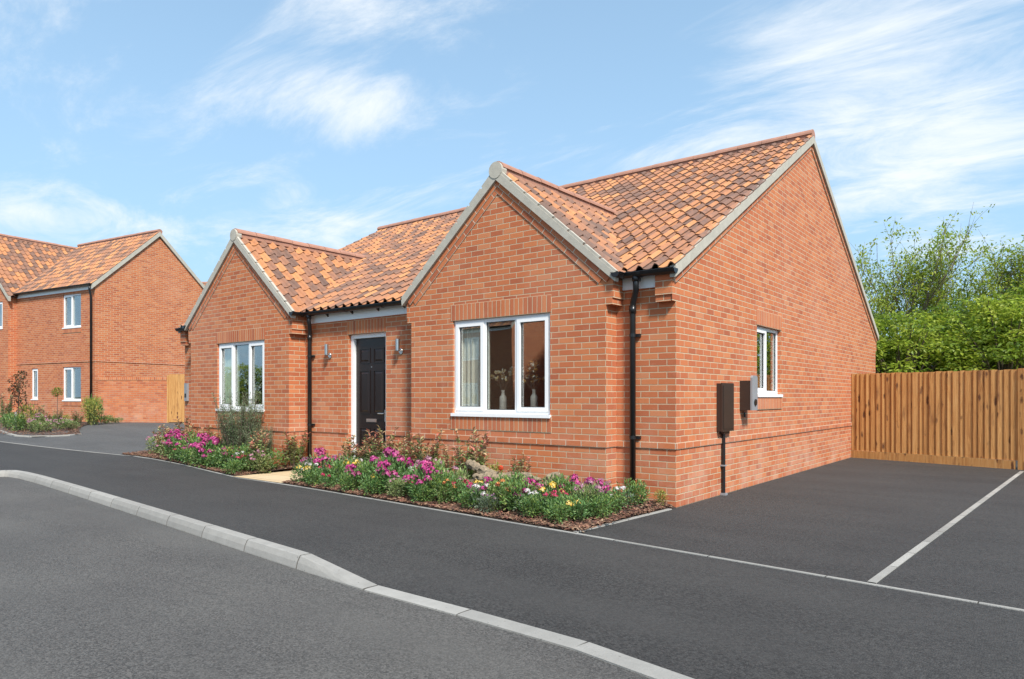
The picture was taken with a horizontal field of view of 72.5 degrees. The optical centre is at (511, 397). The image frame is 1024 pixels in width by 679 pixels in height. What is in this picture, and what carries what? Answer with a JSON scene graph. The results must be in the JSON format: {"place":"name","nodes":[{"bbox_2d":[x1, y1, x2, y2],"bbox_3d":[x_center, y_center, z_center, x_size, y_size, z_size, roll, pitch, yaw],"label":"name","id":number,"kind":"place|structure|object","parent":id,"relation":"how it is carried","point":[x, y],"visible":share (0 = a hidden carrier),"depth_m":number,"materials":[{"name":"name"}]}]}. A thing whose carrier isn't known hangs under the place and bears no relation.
{"place":"outdoors","nodes":[
{"label":"outdoors","id":0,"kind":"place"},
{"bbox_2d":[0,422,184,458],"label":"shared drive","id":1,"kind":"structure","parent":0,"point":[119,438],"depth_m":18.80,"materials":[{"name":"grey asphalt"}]},
{"bbox_2d":[0,391,15,425],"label":"red tipped shrub","id":2,"kind":"object","parent":1,"relation":"on","point":[8,411],"visible":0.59,"depth_m":21.45,"materials":[{"name":"green plant"}]},
{"bbox_2d":[1,421,87,436],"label":"soil","id":3,"kind":"structure","parent":1,"relation":"on","point":[85,423],"depth_m":20.48,"materials":[{"name":"brown soil"}]},
{"bbox_2d":[5,412,28,430],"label":"leafy plant","id":4,"kind":"object","parent":3,"relation":"on","point":[16,419],"visible":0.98,"depth_m":19.95,"materials":[{"name":"green plant"}]},
{"bbox_2d":[7,370,29,430],"bbox_3d":[-14.297,0.091,20.216,1.065,1.757,0.509,0,0,38],"label":"young tree","id":5,"kind":"object","parent":3,"relation":"on","point":[18,386],"visible":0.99,"depth_m":20.15,"materials":[{"name":"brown plant"}]},
{"bbox_2d":[17,402,37,429],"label":"leafy plant","id":6,"kind":"object","parent":3,"relation":"on","point":[27,413],"visible":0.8,"depth_m":20.17,"materials":[{"name":"green plant"}]},
{"bbox_2d":[84,396,101,424],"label":"leafy plant","id":7,"kind":"object","parent":1,"relation":"on","point":[93,404],"visible":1,"depth_m":23.01,"materials":[{"name":"green plant"}]},
{"bbox_2d":[98,377,166,422],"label":"garden wall","id":8,"kind":"structure","parent":1,"relation":"on","point":[134,399],"depth_m":25.37,"materials":[{"name":"brick"}]},
{"bbox_2d":[167,374,184,422],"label":"garden gate","id":9,"kind":"structure","parent":8,"relation":"attached to","point":[175,397],"depth_m":25.25,"materials":[{"name":"brown wood"}]},
{"bbox_2d":[123,451,292,475],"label":"soil","id":10,"kind":"structure","parent":0,"point":[209,467],"depth_m":12.23,"materials":[{"name":"brown soil"}]},
{"bbox_2d":[164,432,194,459],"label":"flowering plant","id":11,"kind":"object","parent":10,"relation":"on","point":[177,437],"visible":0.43,"depth_m":13.86,"materials":[{"name":"green plant"}]},
{"bbox_2d":[191,436,224,466],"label":"flowering plant","id":12,"kind":"object","parent":10,"relation":"on","point":[214,440],"visible":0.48,"depth_m":12.71,"materials":[{"name":"pink plant"}]},
{"bbox_2d":[212,444,244,468],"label":"leafy plant","id":13,"kind":"object","parent":10,"relation":"on","point":[228,454],"visible":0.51,"depth_m":12.00,"materials":[{"name":"green plant"}]},
{"bbox_2d":[221,458,246,473],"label":"leafy plant","id":14,"kind":"object","parent":10,"relation":"on","point":[231,465],"visible":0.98,"depth_m":11.47,"materials":[{"name":"green plant"}]},
{"bbox_2d":[212,391,265,450],"bbox_3d":[-4.853,0.561,12.440,0.956,1.384,0.936,0,0,19],"label":"rosemary bush","id":15,"kind":"object","parent":10,"relation":"on","point":[233,434],"visible":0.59,"depth_m":12.30,"materials":[{"name":"green plant"}]},
{"bbox_2d":[237,442,271,473],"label":"leafy plant","id":16,"kind":"object","parent":10,"relation":"on","point":[245,449],"visible":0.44,"depth_m":11.67,"materials":[{"name":"green plant"}]},
{"bbox_2d":[241,424,273,453],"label":"shrub","id":17,"kind":"object","parent":10,"relation":"on","point":[264,437],"visible":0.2,"depth_m":12.19,"materials":[{"name":"green plant"}]},
{"bbox_2d":[247,428,270,464],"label":"red tipped shrub","id":18,"kind":"object","parent":10,"relation":"on","point":[257,440],"visible":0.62,"depth_m":11.73,"materials":[{"name":"green plant"}]},
{"bbox_2d":[249,449,273,472],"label":"flowering plant","id":19,"kind":"object","parent":10,"relation":"on","point":[259,467],"visible":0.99,"depth_m":11.58,"materials":[{"name":"green plant"}]},
{"bbox_2d":[259,447,287,470],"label":"leafy plant","id":20,"kind":"object","parent":10,"relation":"on","point":[275,458],"visible":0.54,"depth_m":11.93,"materials":[{"name":"green plant"}]},
{"bbox_2d":[280,429,310,468],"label":"red tipped shrub","id":21,"kind":"object","parent":10,"relation":"on","point":[292,455],"visible":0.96,"depth_m":12.13,"materials":[{"name":"green plant"}]},
{"bbox_2d":[234,470,302,482],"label":"stone path","id":22,"kind":"structure","parent":0,"point":[279,477],"depth_m":11.18,"materials":[{"name":"stone"}]},
{"bbox_2d":[0,477,649,678],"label":"road","id":23,"kind":"structure","parent":0,"point":[89,589],"depth_m":4.34,"materials":[{"name":"grey asphalt"}]},
{"bbox_2d":[0,423,671,531],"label":"bark mulch","id":24,"kind":"object","parent":0,"point":[567,524],"visible":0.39,"depth_m":8.00,"materials":[{"name":"brown wood"}]},
{"bbox_2d":[290,461,311,481],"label":"flowering plant","id":25,"kind":"object","parent":24,"relation":"on","point":[306,466],"visible":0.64,"depth_m":10.24,"materials":[{"name":"yellow plant"}]},
{"bbox_2d":[301,469,321,485],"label":"leafy plant","id":26,"kind":"object","parent":24,"relation":"on","point":[308,479],"visible":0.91,"depth_m":9.92,"materials":[{"name":"green plant"}]},
{"bbox_2d":[300,447,339,474],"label":"flowering plant","id":27,"kind":"object","parent":24,"relation":"on","point":[322,458],"visible":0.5,"depth_m":10.49,"materials":[{"name":"pink plant"}]},
{"bbox_2d":[318,472,337,487],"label":"flowering plant","id":28,"kind":"object","parent":24,"relation":"on","point":[328,478],"visible":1,"depth_m":9.66,"materials":[{"name":"green plant"}]},
{"bbox_2d":[337,469,362,490],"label":"leafy plant","id":29,"kind":"object","parent":24,"relation":"on","point":[349,481],"visible":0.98,"depth_m":9.30,"materials":[{"name":"green plant"}]},
{"bbox_2d":[338,463,365,488],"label":"flowering plant","id":30,"kind":"object","parent":24,"relation":"on","point":[351,468],"visible":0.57,"depth_m":9.44,"materials":[{"name":"green plant"}]},
{"bbox_2d":[341,435,366,459],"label":"red tipped shrub","id":31,"kind":"object","parent":24,"relation":"on","point":[350,452],"visible":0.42,"depth_m":11.11,"materials":[{"name":"green plant"}]},
{"bbox_2d":[354,459,373,489],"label":"leafy plant","id":32,"kind":"object","parent":24,"relation":"on","point":[360,468],"visible":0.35,"depth_m":9.42,"materials":[{"name":"green plant"}]},
{"bbox_2d":[361,475,384,495],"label":"leafy plant","id":33,"kind":"object","parent":24,"relation":"on","point":[374,491],"visible":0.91,"depth_m":8.91,"materials":[{"name":"green plant"}]},
{"bbox_2d":[366,425,402,463],"bbox_3d":[-1.952,0.830,10.511,0.634,0.846,0.446,0,0,-39],"label":"red tipped shrub","id":34,"kind":"object","parent":24,"relation":"on","point":[377,452],"visible":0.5,"depth_m":10.44,"materials":[{"name":"green plant"}]},
{"bbox_2d":[368,460,407,494],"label":"flowering plant","id":35,"kind":"object","parent":24,"relation":"on","point":[385,465],"visible":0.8,"depth_m":8.91,"materials":[{"name":"green plant"}]},
{"bbox_2d":[364,447,416,488],"bbox_3d":[-1.612,0.973,9.300,0.781,0.626,0.652,0,0,17],"label":"flowering plant","id":36,"kind":"object","parent":24,"relation":"on","point":[391,453],"visible":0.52,"depth_m":9.29,"materials":[{"name":"pink plant"}]},
{"bbox_2d":[384,475,406,498],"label":"flowering plant","id":37,"kind":"object","parent":24,"relation":"on","point":[397,493],"visible":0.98,"depth_m":8.65,"materials":[{"name":"green plant"}]},
{"bbox_2d":[402,458,439,495],"bbox_3d":[-1.183,1.011,8.773,0.592,0.484,0.598,0,0,15],"label":"flowering plant","id":38,"kind":"object","parent":24,"relation":"on","point":[422,463],"visible":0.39,"depth_m":8.73,"materials":[{"name":"pink plant"}]},
{"bbox_2d":[402,465,441,501],"bbox_3d":[-1.062,1.049,8.511,0.510,0.452,0.473,0,0,-27],"label":"flowering plant","id":39,"kind":"object","parent":24,"relation":"on","point":[419,476],"visible":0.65,"depth_m":8.43,"materials":[{"name":"pink plant"}]},
{"bbox_2d":[409,480,435,501],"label":"leafy plant","id":40,"kind":"object","parent":24,"relation":"on","point":[423,489],"visible":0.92,"depth_m":8.28,"materials":[{"name":"green plant"}]},
{"bbox_2d":[407,428,444,466],"bbox_3d":[-1.179,0.839,9.587,0.561,0.826,0.407,0,0,-10],"label":"red tipped shrub","id":41,"kind":"object","parent":24,"relation":"on","point":[418,454],"visible":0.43,"depth_m":9.58,"materials":[{"name":"green plant"}]},
{"bbox_2d":[426,468,461,502],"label":"leafy plant","id":42,"kind":"object","parent":24,"relation":"on","point":[443,477],"visible":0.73,"depth_m":8.31,"materials":[{"name":"green plant"}]},
{"bbox_2d":[429,479,458,502],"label":"flowering plant","id":43,"kind":"object","parent":24,"relation":"on","point":[442,499],"visible":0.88,"depth_m":8.22,"materials":[{"name":"green plant"}]},
{"bbox_2d":[442,466,470,495],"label":"flowering plant","id":44,"kind":"object","parent":24,"relation":"on","point":[458,471],"visible":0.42,"depth_m":8.64,"materials":[{"name":"green plant"}]},
{"bbox_2d":[441,479,472,502],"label":"flowering plant","id":45,"kind":"object","parent":24,"relation":"on","point":[460,486],"visible":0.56,"depth_m":8.23,"materials":[{"name":"green plant"}]},
{"bbox_2d":[455,487,483,508],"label":"leafy plant","id":46,"kind":"object","parent":24,"relation":"on","point":[464,495],"visible":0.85,"depth_m":7.83,"materials":[{"name":"green plant"}]},
{"bbox_2d":[451,427,493,478],"bbox_3d":[-0.554,0.820,9.360,0.625,0.865,0.440,0,0,10],"label":"red tipped shrub","id":47,"kind":"object","parent":24,"relation":"on","point":[479,460],"visible":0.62,"depth_m":9.32,"materials":[{"name":"green plant"}]},
{"bbox_2d":[464,483,488,508],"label":"flowering plant","id":48,"kind":"object","parent":24,"relation":"on","point":[476,492],"visible":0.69,"depth_m":7.78,"materials":[{"name":"green plant"}]},
{"bbox_2d":[465,459,500,473],"bbox_3d":[-0.376,0.917,8.840,0.674,0.181,0.164,8,3,45],"label":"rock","id":49,"kind":"object","parent":24,"relation":"on","point":[475,466],"visible":0.69,"depth_m":8.84,"materials":[{"name":"beige stone"}]},
{"bbox_2d":[475,492,501,512],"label":"leafy plant","id":50,"kind":"object","parent":24,"relation":"on","point":[488,504],"visible":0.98,"depth_m":7.55,"materials":[{"name":"green plant"}]},
{"bbox_2d":[479,473,513,506],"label":"leafy plant","id":51,"kind":"object","parent":24,"relation":"on","point":[497,479],"visible":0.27,"depth_m":7.89,"materials":[{"name":"green plant"}]},
{"bbox_2d":[485,479,515,510],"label":"flowering plant","id":52,"kind":"object","parent":24,"relation":"on","point":[495,490],"visible":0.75,"depth_m":7.68,"materials":[{"name":"green plant"}]},
{"bbox_2d":[497,476,540,511],"bbox_3d":[0.066,1.060,7.591,0.480,0.408,0.536,0,0,-15],"label":"leafy plant","id":53,"kind":"object","parent":24,"relation":"on","point":[520,486],"visible":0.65,"depth_m":7.57,"materials":[{"name":"green plant"}]},
{"bbox_2d":[505,453,533,474],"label":"red tipped shrub","id":54,"kind":"object","parent":24,"relation":"on","point":[517,466],"visible":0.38,"depth_m":8.86,"materials":[{"name":"green plant"}]},
{"bbox_2d":[505,477,542,511],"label":"flowering plant","id":55,"kind":"object","parent":24,"relation":"on","point":[531,480],"visible":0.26,"depth_m":7.66,"materials":[{"name":"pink plant"}]},
{"bbox_2d":[513,488,546,514],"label":"flowering plant","id":56,"kind":"object","parent":24,"relation":"on","point":[530,492],"visible":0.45,"depth_m":7.39,"materials":[{"name":"green plant"}]},
{"bbox_2d":[517,492,549,517],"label":"leafy plant","id":57,"kind":"object","parent":24,"relation":"on","point":[528,501],"visible":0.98,"depth_m":7.24,"materials":[{"name":"green plant"}]},
{"bbox_2d":[532,481,569,510],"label":"flowering plant","id":58,"kind":"object","parent":24,"relation":"on","point":[551,487],"visible":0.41,"depth_m":7.57,"materials":[{"name":"green plant"}]},
{"bbox_2d":[536,490,569,518],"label":"flowering plant","id":59,"kind":"object","parent":24,"relation":"on","point":[552,501],"visible":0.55,"depth_m":7.22,"materials":[{"name":"green plant"}]},
{"bbox_2d":[544,500,575,523],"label":"leafy plant","id":60,"kind":"object","parent":24,"relation":"on","point":[564,515],"visible":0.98,"depth_m":6.95,"materials":[{"name":"green plant"}]},
{"bbox_2d":[545,474,580,499],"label":"leafy plant","id":61,"kind":"object","parent":24,"relation":"on","point":[569,488],"visible":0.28,"depth_m":7.76,"materials":[{"name":"green plant"}]},
{"bbox_2d":[556,494,588,518],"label":"leafy plant","id":62,"kind":"object","parent":24,"relation":"on","point":[571,498],"visible":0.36,"depth_m":7.13,"materials":[{"name":"green plant"}]},
{"bbox_2d":[566,498,594,521],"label":"flowering plant","id":63,"kind":"object","parent":24,"relation":"on","point":[578,510],"visible":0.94,"depth_m":7.03,"materials":[{"name":"green plant"}]},
{"bbox_2d":[572,480,604,516],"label":"flowering plant","id":64,"kind":"object","parent":24,"relation":"on","point":[588,490],"visible":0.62,"depth_m":7.25,"materials":[{"name":"green plant"}]},
{"bbox_2d":[578,477,614,512],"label":"flowering plant","id":65,"kind":"object","parent":24,"relation":"on","point":[605,488],"visible":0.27,"depth_m":7.47,"materials":[{"name":"green plant"}]},
{"bbox_2d":[582,492,615,519],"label":"leafy plant","id":66,"kind":"object","parent":24,"relation":"on","point":[598,511],"visible":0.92,"depth_m":7.12,"materials":[{"name":"green plant"}]},
{"bbox_2d":[595,488,626,514],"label":"leafy plant","id":67,"kind":"object","parent":24,"relation":"on","point":[616,501],"visible":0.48,"depth_m":7.43,"materials":[{"name":"green plant"}]},
{"bbox_2d":[610,486,638,508],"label":"flowering plant","id":68,"kind":"object","parent":24,"relation":"on","point":[626,492],"visible":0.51,"depth_m":7.70,"materials":[{"name":"green plant"}]},
{"bbox_2d":[613,478,650,506],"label":"leafy plant","id":69,"kind":"object","parent":24,"relation":"on","point":[635,485],"visible":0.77,"depth_m":7.93,"materials":[{"name":"green plant"}]},
{"bbox_3d":[0.235,1.146,8.397,0.825,0.268,0.258,0,4,32],"label":"log","id":70,"kind":"object","parent":24,"relation":"on","visible":0},
{"bbox_2d":[472,472,514,482],"bbox_3d":[-0.233,0.985,8.524,0.558,0.162,0.160,0,0,22],"label":"log","id":71,"kind":"object","parent":70,"relation":"on","point":[477,476],"visible":0.49,"depth_m":8.50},
{"bbox_2d":[0,442,1023,678],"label":"footway","id":72,"kind":"structure","parent":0,"point":[695,616],"depth_m":4.83,"materials":[{"name":"grey asphalt"}]},
{"bbox_2d":[0,441,1023,611],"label":"edging strip","id":73,"kind":"object","parent":72,"relation":"on","point":[942,596],"visible":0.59,"depth_m":5.83,"materials":[{"name":"concrete"}]},
{"bbox_2d":[0,0,1023,347],"label":"sky","id":74,"kind":"structure","parent":0,"point":[325,123],"materials":[{"name":"blue"}]},
{"bbox_2d":[154,451,983,603],"bbox_3d":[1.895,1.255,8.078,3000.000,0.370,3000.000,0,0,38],"label":"ground","id":75,"kind":"structure","parent":0,"point":[436,508],"depth_m":9.75,"materials":[{"name":"brown soil"}]},
{"bbox_2d":[0,229,204,421],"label":"neighbour house","id":76,"kind":"structure","parent":75,"relation":"on","point":[77,322],"depth_m":27.30,"materials":[{"name":"brick"}]},
{"bbox_2d":[62,293,80,328],"bbox_3d":[-16.509,-3.228,26.270,1.232,1.277,0.130,0,0,29],"label":"window","id":77,"kind":"structure","parent":76,"relation":"in","point":[72,296],"depth_m":26.30,"materials":[{"name":"white plastic"}]},
{"bbox_2d":[62,367,80,400],"bbox_3d":[-16.509,-0.492,26.270,1.232,1.287,0.130,0,0,29],"label":"window","id":78,"kind":"structure","parent":76,"relation":"in","point":[72,398],"depth_m":26.30,"materials":[{"name":"white plastic"}]},
{"bbox_2d":[0,470,693,678],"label":"kerb","id":79,"kind":"structure","parent":75,"relation":"on","point":[303,561],"depth_m":5.49,"materials":[{"name":"concrete"}]},
{"bbox_2d":[175,129,878,512],"bbox_3d":[0.721,-1.684,15.811,11.518,6.169,11.819,0,0,38],"label":"bungalow","id":80,"kind":"object","parent":75,"relation":"on","point":[639,313],"visible":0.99,"depth_m":10.40,"materials":[{"name":"brick"}]},
{"bbox_2d":[225,346,238,405],"bbox_3d":[-5.455,-0.425,13.606,0.530,1.210,0.064,0,0,38],"label":"curtain","id":81,"kind":"object","parent":80,"relation":"hanging from","point":[227,372],"visible":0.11,"depth_m":13.66,"materials":[{"name":"fabric"}]},
{"bbox_2d":[215,340,264,411],"bbox_3d":[-5.103,-0.388,13.195,1.655,1.307,0.135,0,0,38],"label":"window","id":82,"kind":"structure","parent":80,"relation":"in","point":[234,346],"depth_m":13.35,"materials":[{"name":"white plastic"}]},
{"bbox_2d":[356,337,385,455],"bbox_3d":[-2.319,0.065,11.503,0.786,2.086,0.103,0,0,38],"label":"door","id":83,"kind":"structure","parent":80,"relation":"in","point":[370,352],"depth_m":11.53,"materials":[{"name":"wood"}]},
{"bbox_2d":[461,323,489,408],"bbox_3d":[-0.526,-0.440,9.835,0.560,1.240,0.064,0,0,38],"label":"curtain","id":84,"kind":"object","parent":80,"relation":"hanging from","point":[470,366],"visible":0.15,"depth_m":9.88,"materials":[{"name":"fabric"}]},
{"bbox_2d":[451,313,550,417],"bbox_3d":[-0.155,-0.405,9.416,1.711,1.342,0.135,0,0,38],"label":"window","id":85,"kind":"structure","parent":80,"relation":"in","point":[482,410],"depth_m":9.43,"materials":[{"name":"white plastic"}]},
{"bbox_2d":[490,366,514,408],"bbox_3d":[-0.097,-0.104,9.633,0.444,0.657,0.233,0,0,38],"label":"flower vase","id":86,"kind":"object","parent":80,"relation":"on","point":[502,401],"visible":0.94,"depth_m":9.60,"materials":[{"name":"ceramic"}]},
{"bbox_2d":[522,360,544,406],"bbox_3d":[0.279,-0.135,9.292,0.485,0.718,0.184,0,0,38],"label":"flower vase","id":87,"kind":"object","parent":80,"relation":"on","point":[533,399],"visible":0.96,"depth_m":9.29,"materials":[{"name":"ceramic"}]},
{"bbox_2d":[717,383,733,495],"bbox_3d":[2.798,0.547,9.156,0.086,1.465,0.400,0,0,38],"label":"meter box","id":88,"kind":"object","parent":80,"relation":"attached to","point":[725,408],"visible":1,"depth_m":9.10,"materials":[{"name":"brown plastic"}]},
{"bbox_2d":[721,383,733,431],"bbox_3d":[2.821,0.130,9.138,0.027,0.630,0.400,0,0,38],"label":"door","id":89,"kind":"structure","parent":88,"relation":"in","point":[727,389],"depth_m":9.09,"materials":[{"name":"brown plastic"}]},
{"bbox_2d":[740,375,757,416],"bbox_3d":[3.297,-0.010,9.708,0.190,0.580,0.225,0,0,38],"label":"car charger","id":90,"kind":"object","parent":80,"relation":"attached to","point":[748,395],"visible":1,"depth_m":9.63,"materials":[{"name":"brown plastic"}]},
{"bbox_2d":[757,326,782,396],"bbox_3d":[3.896,-0.532,10.706,0.155,1.058,1.152,0,0,38],"label":"window","id":91,"kind":"structure","parent":80,"relation":"in","point":[762,392],"depth_m":10.73,"materials":[{"name":"white plastic"}]},
{"bbox_2d":[856,245,919,328],"bbox_3d":[11.905,-2.118,24.054,4.133,7.024,4.913,0,0,24],"label":"airy tree","id":92,"kind":"object","parent":75,"relation":"on","point":[880,305],"visible":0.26,"depth_m":23.84,"materials":[{"name":"green plant"}]},
{"bbox_2d":[874,318,915,372],"bbox_3d":[9.463,-0.573,20.000,4.058,3.916,4.180,0,0,-40],"label":"hedge tree","id":93,"kind":"object","parent":75,"relation":"on","point":[890,360],"visible":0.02,"depth_m":18.77,"materials":[{"name":"green plant"}]},
{"bbox_2d":[850,203,995,325],"bbox_3d":[14.076,-2.463,24.321,4.590,7.715,5.804,0,0,16],"label":"airy tree","id":94,"kind":"object","parent":75,"relation":"on","point":[914,288],"visible":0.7,"depth_m":23.59,"materials":[{"name":"green plant"}]},
{"bbox_2d":[889,300,977,359],"bbox_3d":[13.843,-0.896,22.852,4.299,4.562,4.375,0,0,32],"label":"hedge tree","id":95,"kind":"object","parent":75,"relation":"on","point":[929,307],"depth_m":22.98,"materials":[{"name":"green plant"}]},
{"bbox_2d":[875,307,997,372],"bbox_3d":[10.540,-0.540,18.826,4.066,3.849,4.188,0,0,42],"label":"hedge tree","id":96,"kind":"object","parent":75,"relation":"on","point":[910,365],"visible":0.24,"depth_m":18.16,"materials":[{"name":"green plant"}]},
{"bbox_2d":[871,235,1023,328],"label":"airy tree","id":97,"kind":"object","parent":75,"relation":"on","point":[976,292],"visible":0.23,"depth_m":24.32,"materials":[{"name":"green plant"}]},
{"bbox_2d":[892,292,1023,371],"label":"hedge tree","id":98,"kind":"object","parent":75,"relation":"on","point":[934,317],"visible":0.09,"depth_m":19.27,"materials":[{"name":"green plant"}]},
{"bbox_2d":[915,291,1023,371],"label":"hedge tree","id":99,"kind":"object","parent":75,"relation":"on","point":[1007,354],"visible":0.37,"depth_m":17.73,"materials":[{"name":"green plant"}]},
{"bbox_2d":[921,237,1023,307],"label":"airy tree","id":100,"kind":"object","parent":75,"relation":"on","point":[984,270],"visible":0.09,"depth_m":26.21,"materials":[{"name":"green plant"}]},
{"bbox_2d":[948,234,1023,313],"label":"airy tree","id":101,"kind":"object","parent":75,"relation":"on","point":[1010,265],"visible":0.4,"depth_m":24.24,"materials":[{"name":"green plant"}]},
{"bbox_2d":[956,275,1023,368],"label":"hedge tree","id":102,"kind":"object","parent":75,"relation":"on","point":[1010,299],"visible":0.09,"depth_m":19.54,"materials":[{"name":"green plant"}]},
{"bbox_2d":[575,458,1023,608],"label":"driveway","id":103,"kind":"structure","parent":0,"point":[861,519],"depth_m":6.86,"materials":[{"name":"grey asphalt"}]},
{"bbox_2d":[573,508,671,532],"bbox_3d":[1.196,1.293,7.273,0.045,0.050,1.822,0,0,41],"label":"edging strip","id":104,"kind":"object","parent":103,"relation":"on","point":[623,520],"visible":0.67,"depth_m":7.25,"materials":[{"name":"concrete"}]},
{"bbox_2d":[851,368,1023,469],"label":"board fence","id":105,"kind":"object","parent":103,"relation":"on","point":[975,416],"visible":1,"depth_m":13.39,"materials":[{"name":"brown wood"}]},
{"bbox_2d":[867,471,1023,582],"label":"parking bay strip","id":106,"kind":"object","parent":103,"relation":"on","point":[882,574],"visible":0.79,"depth_m":6.29,"materials":[{"name":"paint"}]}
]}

